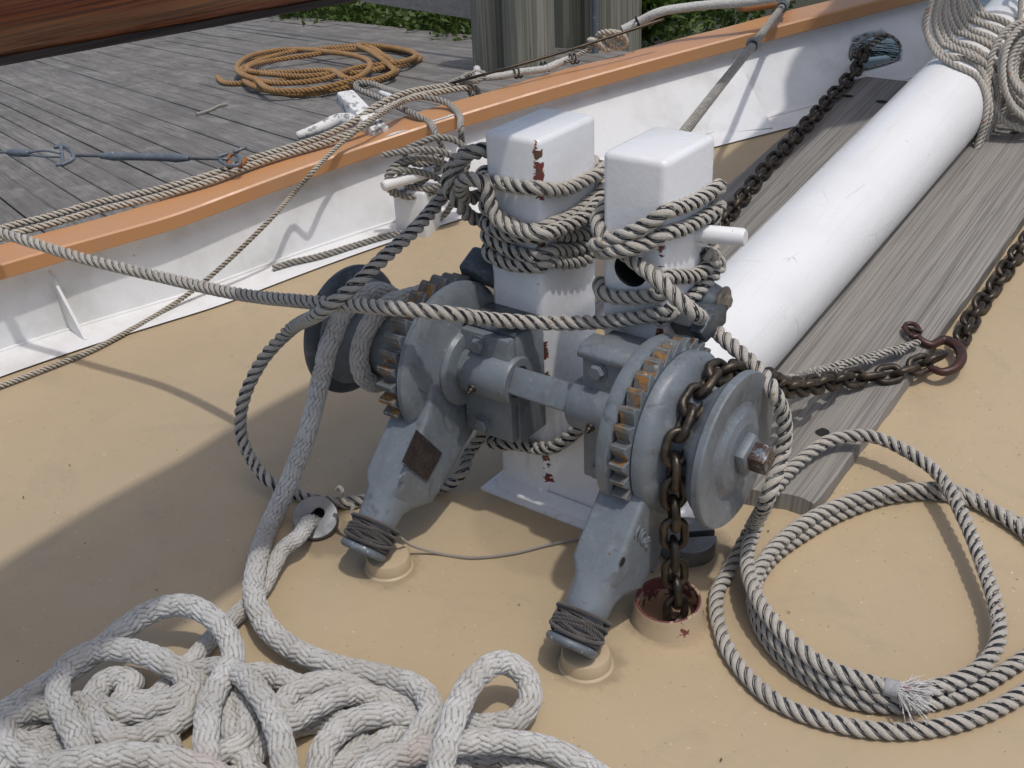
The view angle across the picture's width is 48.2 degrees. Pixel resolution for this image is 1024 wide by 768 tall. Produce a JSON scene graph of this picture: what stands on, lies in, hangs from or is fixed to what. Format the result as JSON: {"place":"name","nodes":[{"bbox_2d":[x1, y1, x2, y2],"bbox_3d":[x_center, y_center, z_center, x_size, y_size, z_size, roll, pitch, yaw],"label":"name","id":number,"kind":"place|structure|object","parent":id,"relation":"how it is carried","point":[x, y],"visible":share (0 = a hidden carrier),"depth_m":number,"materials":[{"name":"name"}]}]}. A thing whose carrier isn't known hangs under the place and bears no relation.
{"place":"outdoors","nodes":[
{"label":"outdoors","id":0,"kind":"place"},
{"bbox_2d":[0,0,358,65],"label":"boom","id":1,"kind":"object","parent":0,"point":[30,30],"visible":1,"depth_m":1.38,"materials":[{"name":"brown wood"}]},
{"bbox_2d":[0,126,1023,767],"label":"deck","id":2,"kind":"structure","parent":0,"point":[156,488],"depth_m":2.52,"materials":[{"name":"paint"}]},
{"bbox_2d":[0,88,440,388],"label":"thin line","id":3,"kind":"object","parent":2,"relation":"on","point":[211,275],"visible":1,"depth_m":3.75,"materials":[{"name":"beige fabric"}]},
{"bbox_2d":[0,688,552,767],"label":"braided bight","id":4,"kind":"object","parent":2,"relation":"on","point":[259,747],"visible":0.23,"depth_m":2.02,"materials":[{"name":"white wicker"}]},
{"bbox_2d":[21,661,536,767],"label":"braided bight","id":5,"kind":"object","parent":2,"relation":"on","point":[240,724],"visible":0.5,"depth_m":2.06,"materials":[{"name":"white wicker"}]},
{"bbox_2d":[0,281,609,767],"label":"braided line","id":6,"kind":"object","parent":2,"relation":"on","point":[452,731],"visible":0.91,"depth_m":2.06,"materials":[{"name":"white fabric"}]},
{"bbox_2d":[292,496,341,540],"bbox_3d":[-0.452,0.311,2.639,0.126,0.101,0.125,18,35,32],"label":"pipe cap","id":7,"kind":"object","parent":2,"relation":"on","point":[324,509],"visible":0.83,"depth_m":2.61,"materials":[{"name":"metal"}]},
{"bbox_2d":[16,514,320,753],"bbox_3d":[-0.654,0.479,2.337,0.294,0.108,0.858,18,35,32],"label":"braided tail","id":8,"kind":"object","parent":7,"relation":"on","point":[205,644],"visible":0.45,"depth_m":2.33},
{"bbox_2d":[364,543,413,581],"bbox_3d":[-0.270,0.388,2.501,0.114,0.037,0.114,18,35,32],"label":"deck pad","id":9,"kind":"object","parent":2,"relation":"on","point":[397,564],"visible":0.75,"depth_m":2.47,"materials":[{"name":"paint"}]},
{"bbox_2d":[0,0,962,376],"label":"bulwark","id":10,"kind":"object","parent":2,"relation":"attached to","point":[794,68],"visible":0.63,"depth_m":3.99,"materials":[{"name":"paint"}]},
{"bbox_2d":[226,146,247,167],"bbox_3d":[-0.899,-0.782,3.913,0.104,0.074,0.179,18,35,32],"label":"shackle","id":11,"kind":"object","parent":10,"relation":"attached to","point":[237,151],"visible":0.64,"depth_m":3.87,"materials":[{"name":"metal"}]},
{"bbox_2d":[0,142,241,167],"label":"turnbuckle","id":12,"kind":"object","parent":11,"relation":"attached to","point":[221,158],"visible":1,"depth_m":3.99,"materials":[{"name":"metal"}]},
{"bbox_2d":[0,82,474,229],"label":"rope","id":13,"kind":"object","parent":10,"relation":"on","point":[179,183],"visible":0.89,"depth_m":3.86,"materials":[{"name":"grey fabric"}]},
{"bbox_2d":[0,84,480,241],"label":"rope","id":14,"kind":"object","parent":10,"relation":"on","point":[44,225],"visible":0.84,"depth_m":3.82,"materials":[{"name":"grey fabric"}]},
{"bbox_2d":[380,161,447,236],"bbox_3d":[-0.341,-0.632,3.937,0.275,0.252,0.158,-22,34,-31],"label":"bulwark bitt","id":15,"kind":"object","parent":10,"relation":"on","point":[407,212],"visible":0.53,"depth_m":3.90,"materials":[{"name":"white paint"}]},
{"bbox_2d":[272,80,470,270],"bbox_3d":[-0.405,-0.748,4.043,0.629,0.443,0.872,6,30,15],"label":"belayed rope","id":16,"kind":"object","parent":15,"relation":"on","point":[426,157],"visible":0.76,"depth_m":3.87,"materials":[{"name":"grey fabric"}]},
{"bbox_2d":[473,44,594,80],"bbox_3d":[0.090,-1.203,4.263,0.473,0.109,0.120,-5,29,-5],"label":"wrapped line","id":17,"kind":"object","parent":10,"relation":"on","point":[544,68],"visible":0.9,"depth_m":4.23,"materials":[{"name":"white fabric"}]},
{"bbox_2d":[444,69,484,84],"bbox_3d":[-0.168,-1.125,4.228,0.157,0.053,0.085,-11,30,-14],"label":"grey lashing","id":18,"kind":"object","parent":17,"relation":"attached to","point":[472,81],"visible":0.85,"depth_m":4.23,"materials":[{"name":"fabric"}]},
{"bbox_2d":[449,18,664,83],"bbox_3d":[0.163,-1.206,4.177,0.809,0.195,0.077,-5,29,-4],"label":"wire","id":19,"kind":"object","parent":18,"relation":"attached to","point":[560,52],"visible":1,"depth_m":4.16,"materials":[{"name":"metal"}]},
{"bbox_2d":[620,0,784,33],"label":"served line","id":20,"kind":"object","parent":10,"relation":"attached to","point":[649,16],"visible":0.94,"depth_m":4.24,"materials":[{"name":"white fabric"}]},
{"bbox_2d":[587,29,628,52],"bbox_3d":[0.355,-1.283,4.272,0.160,0.091,0.065,4,30,13],"label":"knot","id":21,"kind":"object","parent":20,"relation":"on","point":[611,45],"visible":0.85,"depth_m":4.27,"materials":[{"name":"beige fabric"}]},
{"bbox_2d":[679,0,790,131],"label":"wrapped stay","id":22,"kind":"object","parent":10,"relation":"attached to","point":[709,99],"visible":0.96,"depth_m":3.25,"materials":[{"name":"fabric"}]},
{"bbox_2d":[852,36,887,59],"bbox_3d":[1.384,-1.318,4.490,0.222,0.111,0.035,-12,30,-17],"label":"line","id":23,"kind":"object","parent":10,"relation":"attached to","point":[876,41],"visible":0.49,"depth_m":4.48,"materials":[{"name":"grey fabric"}]},
{"bbox_2d":[852,55,890,70],"bbox_3d":[1.360,-1.117,4.933,0.540,0.530,0.040,-11,30,-15],"label":"fender board","id":24,"kind":"object","parent":10,"relation":"attached to","point":[876,60],"visible":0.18,"depth_m":4.85,"materials":[{"name":"blue paint"}]},
{"bbox_2d":[0,198,1023,740],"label":"mooring rope","id":25,"kind":"object","parent":2,"relation":"on","point":[812,670],"visible":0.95,"depth_m":2.27,"materials":[{"name":"beige fabric"}]},
{"bbox_2d":[399,536,658,572],"bbox_3d":[0.043,0.333,2.528,0.562,0.073,0.156,1,29,7],"label":"cord","id":26,"kind":"object","parent":2,"relation":"on","point":[502,554],"visible":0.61,"depth_m":2.52,"materials":[{"name":"grey fabric"}]},
{"bbox_2d":[558,643,613,683],"bbox_3d":[0.143,0.530,2.210,0.114,0.037,0.114,18,35,32],"label":"deck pad","id":27,"kind":"object","parent":2,"relation":"on","point":[573,666],"visible":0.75,"depth_m":2.18,"materials":[{"name":"paint"}]},
{"bbox_2d":[481,108,747,556],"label":"mooring bitts","id":28,"kind":"object","parent":2,"relation":"on","point":[649,171],"visible":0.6,"depth_m":2.37,"materials":[{"name":"paint"}]},
{"bbox_2d":[233,142,727,508],"bbox_3d":[-0.108,-0.130,2.584,1.143,0.841,0.425,3,29,11],"label":"bitt rope","id":29,"kind":"object","parent":28,"relation":"attached to","point":[587,245],"visible":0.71,"depth_m":2.41,"materials":[{"name":"beige fabric"}]},
{"bbox_2d":[440,144,603,241],"bbox_3d":[0.034,-0.410,2.464,0.300,0.227,0.306,18,35,32],"label":"hitch rope","id":30,"kind":"object","parent":28,"relation":"attached to","point":[459,194],"visible":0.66,"depth_m":2.37,"materials":[{"name":"grey fabric"}]},
{"bbox_2d":[303,247,774,658],"bbox_3d":[0.034,0.077,2.436,1.081,0.565,0.691,18,35,32],"label":"windlass","id":31,"kind":"object","parent":28,"relation":"attached to","point":[448,387],"visible":0.9,"depth_m":2.30,"materials":[{"name":"metal"}]},
{"bbox_2d":[335,485,354,513],"bbox_3d":[-0.364,0.262,2.529,0.020,0.068,0.091,-20,33,-29],"label":"lanyard","id":32,"kind":"object","parent":31,"relation":"attached to","point":[342,498],"visible":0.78,"depth_m":2.53,"materials":[{"name":"beige fabric"}]},
{"bbox_2d":[343,512,399,554],"bbox_3d":[-0.306,0.322,2.464,0.114,0.115,0.108,18,35,32],"label":"lashing","id":33,"kind":"object","parent":31,"relation":"attached to","point":[383,542],"visible":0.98,"depth_m":2.42,"materials":[{"name":"grey fabric"}]},
{"bbox_2d":[549,602,611,649],"bbox_3d":[0.127,0.460,2.178,0.114,0.115,0.108,18,35,32],"label":"lashing","id":34,"kind":"object","parent":31,"relation":"attached to","point":[565,621],"visible":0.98,"depth_m":2.14,"materials":[{"name":"grey fabric"}]},
{"bbox_2d":[659,350,947,620],"bbox_3d":[0.654,0.022,2.571,0.174,0.534,1.205,23,38,38],"label":"chain","id":35,"kind":"object","parent":31,"relation":"hanging from","point":[672,504],"visible":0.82,"depth_m":2.20,"materials":[{"name":"metal"}]},
{"bbox_2d":[901,321,966,375],"bbox_3d":[1.113,-0.099,2.985,0.126,0.065,0.217,-6,29,-7],"label":"chain hook","id":36,"kind":"object","parent":35,"relation":"attached to","point":[958,348],"visible":1,"depth_m":2.99,"materials":[{"name":"metal"}]},
{"bbox_2d":[786,339,920,377],"bbox_3d":[0.785,-0.063,2.825,0.640,0.163,0.115,-23,35,-33],"label":"snubber rope","id":37,"kind":"object","parent":36,"relation":"attached to","point":[871,358],"visible":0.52,"depth_m":2.93,"materials":[{"name":"beige fabric"}]},
{"bbox_2d":[631,577,706,643],"bbox_3d":[0.316,0.457,2.310,0.160,0.084,0.159,18,35,32],"label":"deck pipe","id":38,"kind":"object","parent":2,"relation":"on","point":[651,596],"visible":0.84,"depth_m":2.28,"materials":[{"name":"metal"}]},
{"bbox_2d":[660,517,716,567],"bbox_3d":[0.384,0.347,2.501,0.124,0.053,0.124,18,35,32],"label":"pipe cap","id":39,"kind":"object","parent":2,"relation":"on","point":[698,549],"visible":0.48,"depth_m":2.47,"materials":[{"name":"metal"}]},
{"bbox_2d":[595,76,907,329],"bbox_3d":[0.873,-0.647,3.833,0.343,0.336,1.861,18,35,32],"label":"deck plank","id":40,"kind":"object","parent":2,"relation":"on","point":[859,104],"visible":0.38,"depth_m":3.97,"materials":[{"name":"grey wood"}]},
{"bbox_2d":[720,42,871,226],"bbox_3d":[1.020,-0.789,4.087,0.122,0.553,1.602,14,33,27],"label":"chain","id":41,"kind":"object","parent":40,"relation":"on","point":[798,136],"visible":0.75,"depth_m":4.00,"materials":[{"name":"metal"}]},
{"bbox_2d":[705,0,1023,367],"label":"bowsprit","id":42,"kind":"object","parent":2,"relation":"on","point":[802,256],"visible":0.54,"depth_m":3.24,"materials":[{"name":"paint"}]},
{"bbox_2d":[921,0,1023,148],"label":"bowsprit coil","id":43,"kind":"object","parent":42,"relation":"hanging from","point":[966,12],"visible":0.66,"depth_m":3.88,"materials":[{"name":"fabric"}]},
{"bbox_2d":[1017,0,1023,57],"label":"hank pennant","id":44,"kind":"object","parent":42,"relation":"hanging from","point":[1020,12],"visible":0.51,"depth_m":4.06,"materials":[{"name":"white"}]},
{"bbox_2d":[985,19,1023,131],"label":"rope hank","id":45,"kind":"object","parent":44,"relation":"hanging from","point":[1013,43],"visible":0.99,"depth_m":3.78,"materials":[{"name":"grey fabric"}]},
{"bbox_2d":[744,100,1023,514],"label":"deck plank","id":46,"kind":"object","parent":2,"relation":"on","point":[929,265],"visible":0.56,"depth_m":3.20,"materials":[{"name":"grey wood"}]},
{"bbox_2d":[952,230,1023,347],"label":"chain","id":47,"kind":"object","parent":2,"relation":"on","point":[1005,270],"visible":0.98,"depth_m":3.17,"materials":[{"name":"metal"}]},
{"bbox_2d":[641,0,829,46],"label":"bank","id":48,"kind":"structure","parent":0,"point":[801,3],"depth_m":12.94,"materials":[{"name":"green plant"}]},
{"bbox_2d":[268,0,806,48],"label":"shrubbery","id":49,"kind":"object","parent":48,"relation":"on","point":[375,14],"visible":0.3,"depth_m":10.92,"materials":[{"name":"green plant"}]},
{"bbox_2d":[641,0,686,43],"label":"bush","id":50,"kind":"object","parent":48,"relation":"on","point":[650,30],"visible":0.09,"depth_m":9.19,"materials":[{"name":"green plant"}]},
{"bbox_2d":[849,0,990,63],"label":"water","id":51,"kind":"structure","parent":0,"point":[888,46],"depth_m":13.86,"materials":[{"name":"blue liquid"}]},
{"bbox_2d":[0,15,628,244],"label":"dock","id":52,"kind":"object","parent":51,"relation":"on","point":[153,95],"visible":0.3,"depth_m":8.24,"materials":[{"name":"grey wood"}]},
{"bbox_2d":[195,103,227,115],"bbox_3d":[-2.061,-1.890,7.863,0.040,0.037,0.338,9,31,21],"label":"rope scrap","id":53,"kind":"object","parent":52,"relation":"on","point":[210,109],"visible":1,"depth_m":7.83,"materials":[{"name":"grey fabric"}]},
{"bbox_2d":[215,42,422,96],"bbox_3d":[-1.532,-2.556,9.113,1.588,0.354,2.588,-18,33,-26],"label":"orange coil","id":54,"kind":"object","parent":52,"relation":"on","point":[245,72],"visible":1,"depth_m":8.65,"materials":[{"name":"orange fabric"}]},
{"bbox_2d":[296,90,395,139],"bbox_3d":[-0.532,-0.969,4.123,0.328,0.123,0.406,18,35,32],"label":"dock cleat","id":55,"kind":"object","parent":52,"relation":"on","point":[351,103],"visible":0.58,"depth_m":4.10,"materials":[{"name":"white metal"}]},
{"bbox_2d":[359,0,470,18],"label":"rail board","id":56,"kind":"object","parent":52,"relation":"attached to","point":[458,8],"depth_m":9.07,"materials":[{"name":"grey wood"}]},
{"bbox_2d":[591,0,598,53],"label":"metal pole","id":57,"kind":"object","parent":52,"relation":"on","point":[595,18],"visible":0.23,"depth_m":8.41,"materials":[{"name":"metal"}]},
{"bbox_2d":[470,0,503,71],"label":"piling","id":58,"kind":"object","parent":51,"relation":"in","point":[487,35],"visible":0.2,"depth_m":8.18,"materials":[{"name":"grey wood"}]},
{"bbox_2d":[502,0,554,70],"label":"piling","id":59,"kind":"object","parent":51,"relation":"in","point":[528,30],"visible":0.23,"depth_m":7.87,"materials":[{"name":"grey wood"}]},
{"bbox_2d":[554,0,583,47],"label":"piling","id":60,"kind":"object","parent":51,"relation":"in","point":[569,23],"visible":0.08,"depth_m":8.86,"materials":[{"name":"grey wood"}]},
{"bbox_2d":[584,0,637,51],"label":"piling","id":61,"kind":"object","parent":51,"relation":"in","point":[615,14],"visible":0.07,"depth_m":8.58,"materials":[{"name":"grey wood"}]},
{"bbox_2d":[637,0,641,49],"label":"piling","id":62,"kind":"object","parent":51,"relation":"in","point":[639,30],"visible":0.04,"depth_m":9.14,"materials":[{"name":"grey wood"}]}
]}

